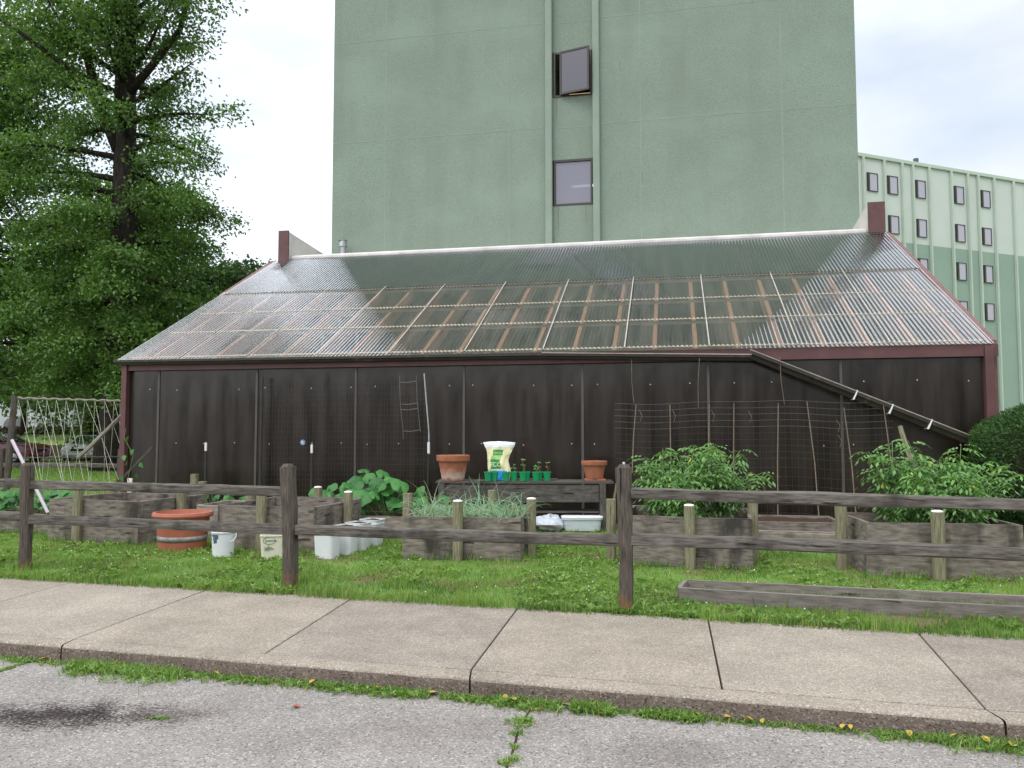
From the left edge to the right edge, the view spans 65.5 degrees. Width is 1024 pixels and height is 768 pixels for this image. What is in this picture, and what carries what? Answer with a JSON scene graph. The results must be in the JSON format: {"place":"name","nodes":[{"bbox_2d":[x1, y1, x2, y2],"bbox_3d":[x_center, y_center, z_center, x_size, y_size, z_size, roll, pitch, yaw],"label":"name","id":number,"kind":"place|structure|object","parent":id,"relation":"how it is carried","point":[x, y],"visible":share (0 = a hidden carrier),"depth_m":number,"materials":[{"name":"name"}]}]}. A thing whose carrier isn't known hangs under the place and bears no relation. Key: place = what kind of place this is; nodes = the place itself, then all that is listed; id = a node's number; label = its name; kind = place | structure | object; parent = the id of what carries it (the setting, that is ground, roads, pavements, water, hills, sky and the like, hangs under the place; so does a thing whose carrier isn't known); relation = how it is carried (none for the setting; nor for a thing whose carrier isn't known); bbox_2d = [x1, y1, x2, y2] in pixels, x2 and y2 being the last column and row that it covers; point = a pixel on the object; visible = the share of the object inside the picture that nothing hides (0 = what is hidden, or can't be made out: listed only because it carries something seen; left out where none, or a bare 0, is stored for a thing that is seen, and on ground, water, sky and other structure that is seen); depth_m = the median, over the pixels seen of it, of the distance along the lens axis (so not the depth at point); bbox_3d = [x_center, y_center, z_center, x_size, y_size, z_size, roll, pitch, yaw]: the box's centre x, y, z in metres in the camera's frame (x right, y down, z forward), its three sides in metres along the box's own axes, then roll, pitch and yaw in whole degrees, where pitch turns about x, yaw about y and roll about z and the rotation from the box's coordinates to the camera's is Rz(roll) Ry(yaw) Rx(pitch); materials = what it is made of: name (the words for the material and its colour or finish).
{"place":"outdoors","nodes":[
{"label":"outdoors","id":0,"kind":"place"},
{"bbox_2d":[0,431,51,462],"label":"parked car","id":1,"kind":"object","parent":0,"point":[41,451],"visible":0.69,"depth_m":40.71,"materials":[{"name":"red paint"}]},
{"bbox_2d":[0,396,84,427],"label":"pale house","id":2,"kind":"structure","parent":0,"point":[4,421],"depth_m":90.44,"materials":[{"name":"white"}]},
{"bbox_2d":[10,467,116,506],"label":"grass","id":3,"kind":"structure","parent":0,"point":[55,477],"depth_m":28.74,"materials":[{"name":"plant"}]},
{"bbox_2d":[60,435,96,460],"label":"parked car","id":4,"kind":"object","parent":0,"point":[72,452],"visible":0.3,"depth_m":42.04,"materials":[{"name":"white paint"}]},
{"bbox_2d":[7,577,1014,739],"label":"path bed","id":5,"kind":"object","parent":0,"point":[1005,725],"depth_m":5.69,"materials":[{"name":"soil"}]},
{"bbox_2d":[0,577,1023,716],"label":"sidewalk","id":6,"kind":"structure","parent":0,"point":[975,672],"depth_m":6.09,"materials":[{"name":"concrete"}]},
{"bbox_2d":[0,658,1023,767],"bbox_3d":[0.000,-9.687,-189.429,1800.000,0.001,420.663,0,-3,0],"label":"road","id":7,"kind":"structure","parent":0,"point":[49,718],"depth_m":4.53,"materials":[{"name":"asphalt"}]},
{"bbox_2d":[0,634,1023,742],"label":"kerb","id":8,"kind":"structure","parent":7,"relation":"on","point":[862,716],"depth_m":5.08,"materials":[{"name":"concrete"}]},
{"bbox_2d":[0,654,1023,766],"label":"kerb weeds","id":9,"kind":"object","parent":7,"relation":"on","point":[129,670],"visible":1,"depth_m":5.03,"materials":[{"name":"plant"}]},
{"bbox_2d":[0,435,1023,641],"bbox_3d":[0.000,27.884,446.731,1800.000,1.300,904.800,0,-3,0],"label":"lawn","id":10,"kind":"structure","parent":0,"point":[340,562],"depth_m":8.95,"materials":[{"name":"plant"}]},
{"bbox_2d":[0,506,48,533],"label":"garden bed","id":11,"kind":"object","parent":10,"relation":"on","point":[12,525],"visible":0.13,"depth_m":12.59,"materials":[{"name":"wood"}]},
{"bbox_2d":[0,487,19,509],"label":"leafy plant","id":12,"kind":"object","parent":11,"relation":"on","point":[15,503],"visible":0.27,"depth_m":13.22,"materials":[{"name":"green plant"}]},
{"bbox_2d":[0,489,57,512],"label":"leafy plant","id":13,"kind":"object","parent":11,"relation":"on","point":[7,499],"visible":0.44,"depth_m":12.90,"materials":[{"name":"green plant"}]},
{"bbox_2d":[10,439,48,513],"bbox_3d":[-7.679,1.464,12.675,0.908,1.169,0.052,-1,-4,22],"label":"plastic pipe","id":14,"kind":"object","parent":11,"relation":"on","point":[37,491],"visible":0.59,"depth_m":12.61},
{"bbox_2d":[34,490,72,509],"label":"leafy plant","id":15,"kind":"object","parent":11,"relation":"on","point":[66,493],"visible":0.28,"depth_m":12.91,"materials":[{"name":"green plant"}]},
{"bbox_2d":[0,256,87,434],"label":"background tree","id":16,"kind":"object","parent":10,"relation":"on","point":[22,430],"depth_m":79.60,"materials":[{"name":"green plant"}]},
{"bbox_2d":[0,426,97,434],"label":"hedge","id":17,"kind":"object","parent":10,"relation":"on","point":[37,430],"visible":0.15,"depth_m":88.47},
{"bbox_2d":[49,445,64,455],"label":"board fence","id":18,"kind":"object","parent":10,"relation":"on","point":[56,452],"depth_m":48.81,"materials":[{"name":"wood"}]},
{"bbox_2d":[0,448,118,492],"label":"split rail fence","id":19,"kind":"object","parent":10,"relation":"on","point":[40,464],"visible":0.43,"depth_m":18.05,"materials":[{"name":"grey wood"}]},
{"bbox_2d":[3,395,120,494],"bbox_3d":[-8.969,1.407,16.245,2.878,2.351,0.507,0,-3,0],"label":"string trellis","id":20,"kind":"object","parent":10,"relation":"on","point":[9,457],"visible":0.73,"depth_m":16.24,"materials":[{"name":"weathered wood"},{"name":"twine"}]},
{"bbox_2d":[77,415,119,458],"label":"bleached branch","id":21,"kind":"object","parent":20,"relation":"attached to","point":[98,438],"visible":0.91,"depth_m":16.00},
{"bbox_2d":[1,256,143,400],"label":"background tree","id":22,"kind":"object","parent":10,"relation":"on","point":[35,331],"depth_m":69.87,"materials":[{"name":"green plant"}]},
{"bbox_2d":[0,0,145,453],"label":"shade tree","id":23,"kind":"object","parent":10,"relation":"on","point":[25,109],"visible":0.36,"depth_m":37.57,"materials":[{"name":"green plant"}]},
{"bbox_2d":[0,168,231,434],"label":"shade tree","id":24,"kind":"object","parent":10,"relation":"on","point":[173,268],"visible":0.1,"depth_m":50.03,"materials":[{"name":"green plant"}]},
{"bbox_2d":[47,481,206,544],"bbox_3d":[-5.840,2.040,12.395,1.889,0.920,2.156,0,-3,6],"label":"raised bed","id":25,"kind":"object","parent":10,"relation":"on","point":[124,504],"visible":0.53,"depth_m":11.53,"materials":[{"name":"wood"}]},
{"bbox_2d":[0,0,255,471],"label":"shade tree","id":26,"kind":"object","parent":10,"relation":"on","point":[123,262],"visible":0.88,"depth_m":32.24,"materials":[{"name":"green plant"}]},
{"bbox_2d":[118,429,142,492],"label":"climbing vine","id":27,"kind":"object","parent":10,"relation":"on","point":[123,457],"visible":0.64,"depth_m":14.69,"materials":[{"name":"green plant"}]},
{"bbox_2d":[151,509,213,552],"bbox_3d":[-4.500,2.001,10.879,0.790,0.515,0.790,0,-3,0],"label":"planter tub","id":28,"kind":"object","parent":10,"relation":"on","point":[181,540],"visible":0.65,"depth_m":10.62,"materials":[{"name":"ceramic"}]},
{"bbox_2d":[190,474,198,483],"bbox_3d":[-5.941,2.128,14.894,0.146,0.886,0.131,0,-3,0],"label":"garden post","id":29,"kind":"object","parent":10,"relation":"on","point":[194,478],"visible":0.24,"depth_m":14.86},
{"bbox_2d":[204,442,206,480],"bbox_3d":[-5.837,1.864,15.140,0.038,1.500,0.038,0,-3,0],"label":"fence stake","id":30,"kind":"object","parent":10,"relation":"on","point":[205,463],"visible":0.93,"depth_m":15.15,"materials":[{"name":"metal"}]},
{"bbox_2d":[167,254,266,324],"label":"background tree","id":31,"kind":"object","parent":10,"relation":"on","point":[251,261],"visible":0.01,"depth_m":56.61,"materials":[{"name":"green plant"}]},
{"bbox_2d":[197,500,244,539],"bbox_3d":[-4.424,2.088,12.295,0.439,0.520,0.913,-1,-4,12],"label":"garden bed","id":32,"kind":"object","parent":10,"relation":"on","point":[213,506],"visible":0.23,"depth_m":11.88,"materials":[{"name":"wood"}]},
{"bbox_2d":[206,494,245,502],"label":"squash plant","id":33,"kind":"object","parent":32,"relation":"on","point":[225,498],"visible":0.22,"depth_m":13.40,"materials":[{"name":"green plant"}]},
{"bbox_2d":[211,532,236,557],"bbox_3d":[-3.734,2.038,10.293,0.314,0.370,0.322,1,-4,-22],"label":"bucket","id":34,"kind":"object","parent":10,"relation":"on","point":[223,544],"visible":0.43,"depth_m":10.18,"materials":[{"name":"white plastic"}]},
{"bbox_2d":[184,257,276,314],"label":"background tree","id":35,"kind":"object","parent":10,"relation":"on","point":[231,275],"visible":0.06,"depth_m":45.90,"materials":[{"name":"green plant"}]},
{"bbox_2d":[259,377,263,485],"bbox_3d":[-4.763,1.186,15.096,0.048,2.650,0.048,1,-4,-22],"label":"steel stake","id":36,"kind":"object","parent":10,"relation":"on","point":[261,432],"visible":0.65,"depth_m":15.09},
{"bbox_2d":[265,379,427,502],"bbox_3d":[-3.109,1.103,14.800,3.203,2.381,0.007,-1,-4,11],"label":"wire netting","id":37,"kind":"object","parent":36,"relation":"attached to","point":[357,458],"visible":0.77,"depth_m":14.81,"materials":[{"name":"metal"}]},
{"bbox_2d":[260,534,282,559],"bbox_3d":[-3.040,2.039,10.136,0.326,0.350,0.294,1,-3,-9],"label":"bucket","id":38,"kind":"object","parent":10,"relation":"on","point":[271,544],"visible":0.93,"depth_m":10.01,"materials":[{"name":"beige plastic"}]},
{"bbox_2d":[218,486,361,552],"bbox_3d":[-3.193,1.993,11.532,1.825,0.910,1.908,-1,-4,13],"label":"raised bed","id":39,"kind":"object","parent":10,"relation":"on","point":[317,508],"visible":0.59,"depth_m":10.83,"materials":[{"name":"wood"}]},
{"bbox_2d":[310,444,312,489],"bbox_3d":[-3.710,1.854,14.711,0.038,1.470,0.038,0,-3,0],"label":"fence stake","id":40,"kind":"object","parent":10,"relation":"on","point":[311,465],"visible":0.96,"depth_m":14.72,"materials":[{"name":"metal"}]},
{"bbox_2d":[314,536,340,558],"bbox_3d":[-2.360,2.026,10.177,0.315,0.381,0.273,-1,-4,20],"label":"bucket","id":41,"kind":"object","parent":10,"relation":"on","point":[327,547],"visible":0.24,"depth_m":10.06,"materials":[{"name":"white plastic"}]},
{"bbox_2d":[336,524,359,554],"bbox_3d":[-2.200,2.046,10.516,0.315,0.381,0.273,-1,-4,20],"label":"bucket","id":42,"kind":"object","parent":10,"relation":"on","point":[348,545],"visible":0.45,"depth_m":10.40,"materials":[{"name":"white plastic"}]},
{"bbox_2d":[345,521,371,550],"bbox_3d":[-2.100,2.068,10.875,0.315,0.381,0.273,-1,-4,20],"label":"bucket","id":43,"kind":"object","parent":10,"relation":"on","point":[363,544],"visible":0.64,"depth_m":10.77,"materials":[{"name":"white plastic"}]},
{"bbox_2d":[359,518,384,545],"bbox_3d":[-1.980,2.092,11.275,0.315,0.381,0.273,-1,-4,20],"label":"bucket","id":44,"kind":"object","parent":10,"relation":"on","point":[378,522],"visible":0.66,"depth_m":11.17,"materials":[{"name":"white plastic"}]},
{"bbox_2d":[359,511,402,526],"bbox_3d":[-3.035,2.268,13.221,3.921,0.276,0.765,-1,-4,11],"label":"garden bed","id":45,"kind":"object","parent":10,"relation":"on","point":[392,521],"visible":0.11,"depth_m":12.63,"materials":[{"name":"wood"}]},
{"bbox_2d":[308,483,370,514],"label":"squash plant","id":46,"kind":"object","parent":45,"relation":"on","point":[358,493],"visible":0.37,"depth_m":12.73,"materials":[{"name":"green plant"}]},
{"bbox_2d":[338,469,388,513],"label":"squash plant","id":47,"kind":"object","parent":45,"relation":"on","point":[357,482],"visible":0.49,"depth_m":13.34,"materials":[{"name":"green plant"}]},
{"bbox_2d":[361,476,424,515],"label":"squash plant","id":48,"kind":"object","parent":45,"relation":"on","point":[382,493],"visible":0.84,"depth_m":12.74,"materials":[{"name":"green plant"}]},
{"bbox_2d":[412,493,448,512],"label":"squash plant","id":49,"kind":"object","parent":45,"relation":"on","point":[418,500],"visible":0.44,"depth_m":12.57,"materials":[{"name":"green plant"}]},
{"bbox_2d":[424,373,429,499],"bbox_3d":[-1.534,1.134,14.323,0.137,2.661,0.054,-2,-4,29],"label":"bent pole","id":50,"kind":"object","parent":10,"relation":"on","point":[428,447],"visible":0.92,"depth_m":14.30,"materials":[{"name":"metal"}]},
{"bbox_2d":[402,490,535,561],"bbox_3d":[-0.568,1.944,10.718,1.887,0.910,1.769,-1,-3,9],"label":"raised bed","id":51,"kind":"object","parent":10,"relation":"on","point":[459,551],"visible":0.66,"depth_m":9.99,"materials":[{"name":"wood"}]},
{"bbox_2d":[400,473,543,520],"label":"onion leaves","id":52,"kind":"object","parent":51,"relation":"on","point":[476,510],"visible":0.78,"depth_m":10.48,"materials":[{"name":"green plant"}]},
{"bbox_2d":[0,463,1023,614],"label":"split rail fence","id":53,"kind":"object","parent":10,"relation":"on","point":[625,539],"visible":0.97,"depth_m":7.13,"materials":[{"name":"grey wood"}]},
{"bbox_2d":[436,478,616,530],"bbox_3d":[0.243,2.011,13.209,2.966,0.874,0.636,0,-3,2],"label":"potting bench","id":54,"kind":"object","parent":10,"relation":"on","point":[569,493],"visible":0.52,"depth_m":12.95,"materials":[{"name":"grey wood"}]},
{"bbox_2d":[436,454,469,480],"bbox_3d":[-0.980,1.390,13.240,0.561,0.420,0.561,0,-3,0],"label":"clay pot","id":55,"kind":"object","parent":54,"relation":"on","point":[453,467],"visible":1,"depth_m":13.05,"materials":[{"name":"ceramic"}]},
{"bbox_2d":[483,441,514,479],"bbox_3d":[-0.215,1.281,13.297,0.543,0.645,0.169,0,-3,0],"label":"soil bag","id":56,"kind":"object","parent":54,"relation":"on","point":[498,454],"visible":0.93,"depth_m":13.28,"materials":[{"name":"plastic"}]},
{"bbox_2d":[532,465,539,480],"bbox_3d":[0.393,1.456,13.036,0.136,0.264,0.136,0,-3,0],"label":"seedling pot","id":57,"kind":"object","parent":54,"relation":"on","point":[536,474],"visible":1,"depth_m":12.98,"materials":[{"name":"green plastic"}]},
{"bbox_2d":[581,460,606,480],"bbox_3d":[1.360,1.432,13.158,0.432,0.324,0.432,0,-3,0],"label":"clay pot","id":58,"kind":"object","parent":54,"relation":"on","point":[594,470],"visible":1,"depth_m":13.02,"materials":[{"name":"ceramic"}]},
{"bbox_2d":[536,514,563,531],"bbox_3d":[0.632,2.241,12.825,0.685,0.312,0.359,0,-3,0],"label":"plastic sack","id":59,"kind":"object","parent":10,"relation":"on","point":[552,522],"visible":0.83,"depth_m":12.72,"materials":[{"name":"plastic"}]},
{"bbox_2d":[113,201,1002,522],"bbox_3d":[0.899,-0.935,19.297,16.153,7.390,10.531,-1,-4,11],"label":"greenhouse","id":60,"kind":"object","parent":10,"relation":"on","point":[529,351],"visible":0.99,"depth_m":15.23,"materials":[{"name":"wood"}]},
{"bbox_2d":[117,446,152,481],"bbox_3d":[-7.026,1.501,14.836,0.645,0.678,0.033,0,-3,0],"label":"leaning stick","id":61,"kind":"object","parent":60,"relation":"attached to","point":[139,460],"visible":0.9,"depth_m":14.82,"materials":[{"name":"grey wood"}]},
{"bbox_2d":[321,314,357,352],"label":"interior window","id":62,"kind":"structure","parent":60,"relation":"in","point":[356,340],"depth_m":21.88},
{"bbox_2d":[399,375,420,431],"bbox_3d":[-1.861,0.419,14.505,0.430,1.171,0.050,-1,-4,11],"label":"wire cage","id":63,"kind":"object","parent":60,"relation":"hanging from","point":[408,404],"visible":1,"depth_m":14.52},
{"bbox_2d":[392,312,429,350],"bbox_3d":[-2.738,-1.408,21.512,1.060,1.050,0.060,-1,-4,11],"label":"interior window","id":64,"kind":"structure","parent":60,"relation":"in","point":[409,313],"depth_m":21.47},
{"bbox_2d":[465,310,503,349],"bbox_3d":[-0.728,-1.432,21.108,1.060,1.050,0.060,-1,-4,11],"label":"interior window","id":65,"kind":"structure","parent":60,"relation":"in","point":[484,333],"depth_m":21.08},
{"bbox_2d":[541,307,581,347],"bbox_3d":[1.281,-1.457,20.703,1.060,1.050,0.060,-1,-4,11],"label":"interior window","id":66,"kind":"structure","parent":60,"relation":"in","point":[571,308],"depth_m":20.68,"materials":[{"name":"metal"}]},
{"bbox_2d":[620,305,661,346],"bbox_3d":[3.291,-1.481,20.299,1.060,1.050,0.060,-1,-4,11],"label":"interior window","id":67,"kind":"structure","parent":60,"relation":"in","point":[636,306],"depth_m":20.27,"materials":[{"name":"metal"}]},
{"bbox_2d":[702,302,746,344],"bbox_3d":[5.300,-1.506,19.894,1.060,1.050,0.060,-1,-4,11],"label":"interior window","id":68,"kind":"structure","parent":60,"relation":"in","point":[732,303],"depth_m":19.87,"materials":[{"name":"metal"}]},
{"bbox_2d":[614,357,895,515],"bbox_3d":[3.961,0.924,13.247,4.482,2.751,0.086,-1,-4,11],"label":"wire trellis","id":69,"kind":"object","parent":60,"relation":"attached to","point":[777,432],"visible":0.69,"depth_m":13.17,"materials":[{"name":"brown metal"}]},
{"bbox_2d":[787,299,833,342],"bbox_3d":[7.310,-1.530,19.490,1.060,1.050,0.060,-1,-4,11],"label":"interior window","id":70,"kind":"structure","parent":60,"relation":"in","point":[829,300],"depth_m":19.46,"materials":[{"name":"metal"}]},
{"bbox_2d":[561,514,602,530],"bbox_3d":[1.130,2.242,12.868,0.672,0.232,0.357,0,-3,0],"label":"storage tub","id":71,"kind":"object","parent":10,"relation":"on","point":[583,522],"visible":0.98,"depth_m":12.71,"materials":[{"name":"plastic"}]},
{"bbox_2d":[331,0,859,253],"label":"apartment tower","id":72,"kind":"structure","parent":10,"relation":"on","point":[468,123],"depth_m":22.86,"materials":[{"name":"green paint"}]},
{"bbox_2d":[553,45,591,97],"bbox_3d":[1.739,-9.002,22.999,1.115,1.350,0.467,-1,-4,11],"label":"window","id":73,"kind":"structure","parent":72,"relation":"in","point":[574,63],"depth_m":22.93,"materials":[{"name":"glass"}]},
{"bbox_2d":[554,158,592,205],"bbox_3d":[1.815,-5.785,23.184,1.115,1.350,0.615,-1,-4,11],"label":"window","id":74,"kind":"structure","parent":72,"relation":"in","point":[573,178],"depth_m":22.93,"materials":[{"name":"grey glass"}]},
{"bbox_2d":[606,499,758,569],"bbox_3d":[2.150,1.903,10.045,1.838,0.910,1.568,-1,-4,15],"label":"raised bed","id":75,"kind":"object","parent":10,"relation":"on","point":[743,524],"visible":0.68,"depth_m":9.44,"materials":[{"name":"wood"}]},
{"bbox_2d":[629,448,690,515],"bbox_3d":[1.951,1.301,10.210,0.910,0.961,0.996,-3,-5,41],"label":"tomato plant","id":76,"kind":"object","parent":75,"relation":"on","point":[654,476],"visible":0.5,"depth_m":10.21,"materials":[{"name":"green plant"}]},
{"bbox_2d":[638,470,724,517],"bbox_3d":[2.037,1.415,9.754,1.033,0.706,0.744,1,-4,-18],"label":"tomato plant","id":77,"kind":"object","parent":75,"relation":"on","point":[679,512],"visible":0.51,"depth_m":9.73,"materials":[{"name":"green plant"}]},
{"bbox_2d":[654,443,735,517],"bbox_3d":[2.331,1.253,10.091,1.035,1.019,0.921,0,-3,0],"label":"tomato plant","id":78,"kind":"object","parent":75,"relation":"on","point":[697,468],"visible":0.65,"depth_m":9.95,"materials":[{"name":"green plant"}]},
{"bbox_2d":[678,447,775,517],"bbox_3d":[2.741,1.294,10.212,1.294,0.967,0.855,0,-3,0],"label":"tomato plant","id":79,"kind":"object","parent":75,"relation":"on","point":[717,511],"visible":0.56,"depth_m":10.13,"materials":[{"name":"green plant"}]},
{"bbox_2d":[758,515,834,531],"bbox_3d":[3.385,2.226,12.514,3.218,0.274,1.006,-1,-4,11],"label":"garden bed","id":80,"kind":"object","parent":10,"relation":"on","point":[798,523],"visible":0.25,"depth_m":11.91,"materials":[{"name":"wood"}]},
{"bbox_2d":[759,530,834,538],"bbox_3d":[3.292,2.251,11.839,3.114,0.145,0.294,-1,-4,11],"label":"garden bed","id":81,"kind":"object","parent":10,"relation":"on","point":[792,534],"visible":0.13,"depth_m":11.58,"materials":[{"name":"wood"}]},
{"bbox_2d":[677,580,1023,621],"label":"plank frame","id":82,"kind":"object","parent":10,"relation":"on","point":[871,603],"visible":0.84,"depth_m":7.22,"materials":[{"name":"wood"}]},
{"bbox_2d":[898,425,916,467],"bbox_3d":[5.197,0.839,10.468,0.063,0.588,0.254,1,-4,-22],"label":"broken stake","id":83,"kind":"object","parent":10,"relation":"on","point":[902,435],"visible":0.66,"depth_m":10.49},
{"bbox_2d":[834,506,1023,581],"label":"raised bed","id":84,"kind":"object","parent":10,"relation":"on","point":[867,526],"visible":0.6,"depth_m":8.71,"materials":[{"name":"wood"}]},
{"bbox_2d":[849,442,945,522],"bbox_3d":[4.572,1.213,9.543,1.115,1.055,1.006,0,-3,0],"label":"tomato plant","id":85,"kind":"object","parent":84,"relation":"on","point":[891,516],"visible":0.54,"depth_m":9.49,"materials":[{"name":"green plant"}]},
{"bbox_2d":[859,465,972,522],"bbox_3d":[4.641,1.316,9.093,0.846,0.774,1.073,3,-4,-38],"label":"tomato plant","id":86,"kind":"object","parent":84,"relation":"on","point":[923,512],"visible":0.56,"depth_m":9.02,"materials":[{"name":"green plant"}]},
{"bbox_2d":[870,439,980,522],"bbox_3d":[4.864,1.182,9.382,1.308,1.075,0.941,0,-3,0],"label":"tomato plant","id":87,"kind":"object","parent":84,"relation":"on","point":[923,461],"visible":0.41,"depth_m":9.32,"materials":[{"name":"green plant"}]},
{"bbox_2d":[924,471,1010,523],"bbox_3d":[5.101,1.369,8.969,1.041,0.773,0.710,1,-4,-19],"label":"tomato plant","id":88,"kind":"object","parent":84,"relation":"on","point":[970,519],"visible":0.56,"depth_m":8.93,"materials":[{"name":"green plant"}]},
{"bbox_2d":[932,444,1023,523],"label":"tomato plant","id":89,"kind":"object","parent":84,"relation":"on","point":[1004,481],"visible":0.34,"depth_m":9.33,"materials":[{"name":"green plant"}]},
{"bbox_2d":[858,152,1023,413],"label":"apartment block","id":90,"kind":"structure","parent":10,"relation":"on","point":[958,234],"depth_m":63.07,"materials":[{"name":"green paint"}]},
{"bbox_2d":[867,172,877,191],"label":"window","id":91,"kind":"structure","parent":90,"relation":"in","point":[872,178],"depth_m":59.70,"materials":[{"name":"grey glass"}]},
{"bbox_2d":[887,175,898,194],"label":"window","id":92,"kind":"structure","parent":90,"relation":"in","point":[892,181],"depth_m":60.42,"materials":[{"name":"grey glass"}]},
{"bbox_2d":[888,215,899,234],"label":"window","id":93,"kind":"structure","parent":90,"relation":"in","point":[893,221],"depth_m":60.23,"materials":[{"name":"grey glass"}]},
{"bbox_2d":[915,180,925,198],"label":"window","id":94,"kind":"structure","parent":90,"relation":"in","point":[920,186],"depth_m":61.46,"materials":[{"name":"grey glass"}]},
{"bbox_2d":[916,219,926,237],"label":"window","id":95,"kind":"structure","parent":90,"relation":"in","point":[921,225],"depth_m":61.28,"materials":[{"name":"grey glass"}]},
{"bbox_2d":[954,186,964,204],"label":"window","id":96,"kind":"structure","parent":90,"relation":"in","point":[958,191],"depth_m":62.96,"materials":[{"name":"grey glass"}]},
{"bbox_2d":[955,224,965,242],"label":"window","id":97,"kind":"structure","parent":90,"relation":"in","point":[960,234],"depth_m":62.78,"materials":[{"name":"grey glass"}]},
{"bbox_2d":[956,262,966,280],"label":"window","id":98,"kind":"structure","parent":90,"relation":"in","point":[961,268],"depth_m":62.59,"materials":[{"name":"grey glass"}]},
{"bbox_2d":[980,190,990,207],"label":"window","id":99,"kind":"structure","parent":90,"relation":"in","point":[985,195],"depth_m":64.05,"materials":[{"name":"grey glass"}]},
{"bbox_2d":[982,227,991,245],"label":"window","id":100,"kind":"structure","parent":90,"relation":"in","point":[986,232],"depth_m":63.86,"materials":[{"name":"grey glass"}]},
{"bbox_2d":[983,265,993,282],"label":"window","id":101,"kind":"structure","parent":90,"relation":"in","point":[988,277],"depth_m":63.66,"materials":[{"name":"grey glass"}]},
{"bbox_2d":[984,303,994,320],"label":"window","id":102,"kind":"structure","parent":90,"relation":"in","point":[989,307],"depth_m":63.49,"materials":[{"name":"grey glass"}]},
{"bbox_2d":[967,402,1023,529],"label":"clipped hedge","id":103,"kind":"object","parent":10,"relation":"on","point":[1006,448],"visible":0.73,"depth_m":11.91,"materials":[{"name":"green plant"}]},
{"bbox_2d":[0,0,1023,340],"label":"sky","id":104,"kind":"structure","parent":0,"point":[939,82],"materials":[{"name":"white"}]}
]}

